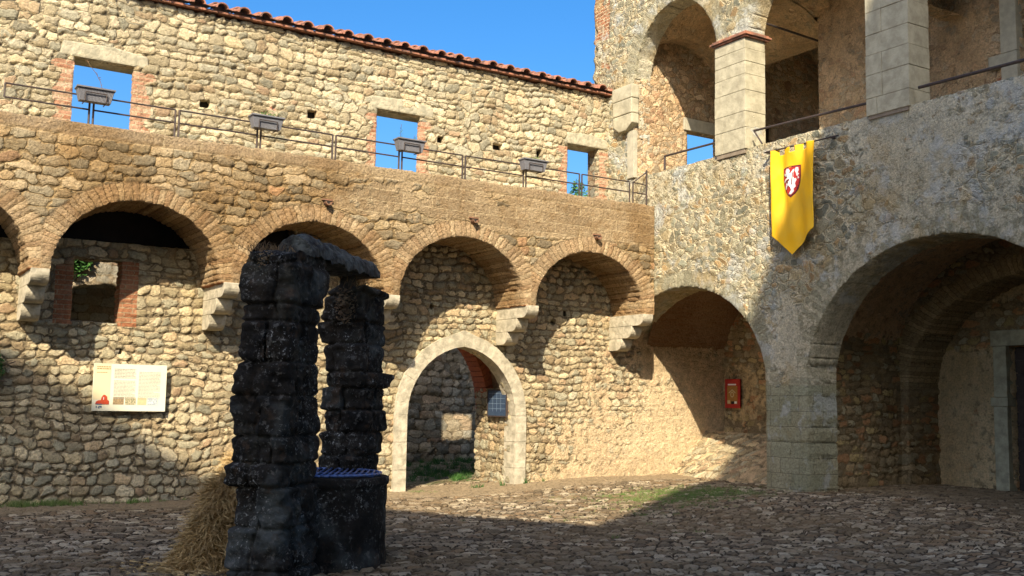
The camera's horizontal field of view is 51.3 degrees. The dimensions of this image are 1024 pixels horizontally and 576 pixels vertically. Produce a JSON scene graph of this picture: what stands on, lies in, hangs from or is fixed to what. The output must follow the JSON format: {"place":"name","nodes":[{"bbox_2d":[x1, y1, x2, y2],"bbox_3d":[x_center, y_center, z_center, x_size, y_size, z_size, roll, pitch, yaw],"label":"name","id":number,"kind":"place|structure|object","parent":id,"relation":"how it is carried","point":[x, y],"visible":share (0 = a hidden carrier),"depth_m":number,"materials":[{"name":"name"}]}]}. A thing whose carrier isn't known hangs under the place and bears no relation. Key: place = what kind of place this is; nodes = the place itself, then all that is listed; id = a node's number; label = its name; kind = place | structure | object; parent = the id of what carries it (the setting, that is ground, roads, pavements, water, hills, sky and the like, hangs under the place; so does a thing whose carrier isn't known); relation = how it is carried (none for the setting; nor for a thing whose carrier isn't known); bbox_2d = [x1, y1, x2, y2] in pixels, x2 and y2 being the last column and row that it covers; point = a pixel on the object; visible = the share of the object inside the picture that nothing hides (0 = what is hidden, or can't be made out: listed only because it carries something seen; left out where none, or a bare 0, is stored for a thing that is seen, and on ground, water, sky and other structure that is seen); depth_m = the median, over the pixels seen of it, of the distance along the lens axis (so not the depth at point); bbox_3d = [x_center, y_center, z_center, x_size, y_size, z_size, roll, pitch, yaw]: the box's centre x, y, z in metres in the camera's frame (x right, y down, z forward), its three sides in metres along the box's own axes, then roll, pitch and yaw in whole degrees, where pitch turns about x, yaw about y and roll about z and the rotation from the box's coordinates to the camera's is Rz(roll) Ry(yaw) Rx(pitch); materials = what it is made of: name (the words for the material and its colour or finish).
{"place":"outdoors","nodes":[
{"label":"outdoors","id":0,"kind":"place"},
{"bbox_2d":[71,0,712,196],"label":"sky","id":1,"kind":"structure","parent":0,"point":[553,37],"materials":[{"name":"blue"}]},
{"bbox_2d":[406,455,549,487],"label":"rough grass","id":2,"kind":"structure","parent":0,"point":[458,475],"depth_m":22.92,"materials":[{"name":"green plant"}]},
{"bbox_2d":[0,460,1023,575],"bbox_3d":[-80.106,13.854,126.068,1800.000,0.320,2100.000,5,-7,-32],"label":"ground","id":3,"kind":"structure","parent":0,"point":[940,530],"depth_m":13.34,"materials":[{"name":"grey stone"}]},
{"bbox_2d":[95,557,228,575],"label":"loose straw","id":4,"kind":"object","parent":3,"relation":"on","point":[176,571],"visible":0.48,"depth_m":9.74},
{"bbox_2d":[155,462,237,573],"bbox_3d":[-2.862,2.172,10.137,1.060,1.061,0.921,5,-7,-32],"label":"straw heap","id":5,"kind":"object","parent":3,"relation":"on","point":[202,544],"visible":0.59,"depth_m":10.00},
{"bbox_2d":[0,490,438,507],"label":"wall foot grass","id":6,"kind":"structure","parent":3,"relation":"on","point":[19,504],"depth_m":15.70,"materials":[{"name":"green plant"}]},
{"bbox_2d":[70,261,475,462],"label":"wall","id":7,"kind":"structure","parent":3,"relation":"on","point":[441,414],"depth_m":26.23,"materials":[{"name":"beige stone"}]},
{"bbox_2d":[73,260,92,279],"bbox_3d":[-9.030,-0.663,22.019,0.903,1.003,0.344,5,-7,-32],"label":"ivy","id":8,"kind":"object","parent":7,"relation":"attached to","point":[81,267],"visible":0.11,"depth_m":22.04,"materials":[{"name":"green plant"}]},
{"bbox_2d":[223,233,394,575],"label":"stone well","id":9,"kind":"object","parent":3,"relation":"on","point":[298,512],"visible":1,"depth_m":9.73,"materials":[{"name":"black stone"}]},
{"bbox_2d":[235,239,294,266],"bbox_3d":[-2.230,-0.290,9.729,0.665,0.278,0.504,-4,-8,41],"label":"dry weed","id":10,"kind":"object","parent":9,"relation":"on","point":[263,247],"visible":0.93,"depth_m":9.63,"materials":[{"name":"brown plant"}]},
{"bbox_2d":[330,276,382,323],"bbox_3d":[-1.735,0.119,11.538,0.888,0.579,0.678,5,-7,-32],"label":"dry weed","id":11,"kind":"object","parent":9,"relation":"on","point":[346,304],"visible":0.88,"depth_m":11.34,"materials":[{"name":"brown plant"}]},
{"bbox_2d":[0,0,724,504],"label":"courtyard wall","id":12,"kind":"structure","parent":3,"relation":"on","point":[534,300],"depth_m":18.39,"materials":[{"name":"stone"}]},
{"bbox_2d":[0,355,15,381],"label":"ivy bush","id":13,"kind":"object","parent":12,"relation":"attached to","point":[1,364],"visible":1,"depth_m":15.63,"materials":[{"name":"green plant"}]},
{"bbox_2d":[91,363,166,410],"bbox_3d":[-5.954,1.554,16.601,1.100,0.725,0.030,5,-7,-32],"label":"information board","id":14,"kind":"object","parent":12,"relation":"attached to","point":[125,387],"visible":1,"depth_m":16.58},
{"bbox_2d":[3,82,647,204],"bbox_3d":[-2.288,-2.389,18.509,11.924,0.880,0.042,5,-7,-32],"label":"railing","id":15,"kind":"object","parent":12,"relation":"attached to","point":[256,134],"visible":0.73,"depth_m":18.00,"materials":[{"name":"metal"}]},
{"bbox_2d":[74,60,115,106],"bbox_3d":[-6.234,-3.080,15.952,0.548,0.663,0.245,5,-7,-32],"label":"floodlight","id":16,"kind":"object","parent":15,"relation":"attached to","point":[94,95],"visible":1,"depth_m":15.86,"materials":[{"name":"grey plastic"}]},
{"bbox_2d":[248,107,284,132],"bbox_3d":[-3.996,-2.768,17.341,0.548,0.418,0.245,5,-7,-32],"label":"planter box","id":17,"kind":"object","parent":15,"relation":"attached to","point":[268,122],"visible":1,"depth_m":17.26,"materials":[{"name":"grey plastic"}]},
{"bbox_2d":[393,124,426,154],"bbox_3d":[-1.798,-2.615,18.721,0.548,0.488,0.245,5,-7,-32],"label":"floodlight","id":18,"kind":"object","parent":15,"relation":"attached to","point":[415,146],"visible":1,"depth_m":18.63,"materials":[{"name":"grey plastic"}]},
{"bbox_2d":[518,157,548,173],"bbox_3d":[0.399,-2.342,20.087,0.548,0.317,0.245,5,-7,-32],"label":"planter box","id":19,"kind":"object","parent":15,"relation":"attached to","point":[534,164],"visible":1,"depth_m":20.00,"materials":[{"name":"grey plastic"}]},
{"bbox_2d":[487,389,507,416],"bbox_3d":[-0.286,2.254,20.868,0.040,0.540,0.720,5,-7,-32],"label":"window grille","id":20,"kind":"object","parent":12,"relation":"attached to","point":[497,403],"depth_m":20.86,"materials":[{"name":"metal"}]},
{"bbox_2d":[570,179,587,196],"bbox_3d":[2.347,0.870,38.534,2.643,9.915,2.963,1,-6,-2],"label":"tree","id":21,"kind":"object","parent":3,"relation":"on","point":[574,187],"visible":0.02,"depth_m":38.42,"materials":[{"name":"green plant"}]},
{"bbox_2d":[593,0,1023,491],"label":"loggia building","id":22,"kind":"structure","parent":3,"relation":"on","point":[869,332],"depth_m":18.92,"materials":[{"name":"stone"}]},
{"bbox_2d":[664,142,714,169],"bbox_3d":[3.451,-2.570,20.666,0.044,0.302,1.532,5,-7,-32],"label":"handrail","id":23,"kind":"object","parent":22,"relation":"attached to","point":[693,148],"visible":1,"depth_m":20.80,"materials":[{"name":"metal"}]},
{"bbox_2d":[725,379,740,407],"bbox_3d":[4.782,2.287,23.076,0.038,0.625,0.450,5,-7,-32],"label":"red poster","id":24,"kind":"object","parent":22,"relation":"attached to","point":[732,393],"visible":1,"depth_m":23.05,"materials":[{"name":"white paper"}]},
{"bbox_2d":[765,129,768,142],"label":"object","id":25,"kind":"structure","parent":22,"relation":"in","point":[766,130],"depth_m":24.51,"materials":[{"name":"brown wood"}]},
{"bbox_2d":[764,135,838,253],"bbox_3d":[4.895,-1.517,17.996,0.253,1.899,1.591,5,-7,-32],"label":"banner","id":26,"kind":"object","parent":22,"relation":"attached to","point":[792,211],"visible":1,"depth_m":18.07,"materials":[{"name":"yellow fabric"}]},
{"bbox_2d":[753,102,865,143],"bbox_3d":[5.042,-2.812,18.157,0.044,0.311,2.553,5,-7,-32],"label":"handrail","id":27,"kind":"object","parent":22,"relation":"attached to","point":[812,116],"visible":1,"depth_m":18.17,"materials":[{"name":"metal"}]},
{"bbox_2d":[918,58,1023,88],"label":"handrail","id":28,"kind":"object","parent":22,"relation":"attached to","point":[972,73],"visible":1,"depth_m":15.50,"materials":[{"name":"metal"}]},
{"bbox_2d":[1015,347,1023,490],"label":"door","id":29,"kind":"structure","parent":22,"relation":"in","point":[1019,352],"depth_m":18.53,"materials":[{"name":"brown wood"}]},
{"bbox_2d":[464,484,1006,537],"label":"grass","id":30,"kind":"structure","parent":0,"point":[710,493],"depth_m":17.46,"materials":[{"name":"green plant"}]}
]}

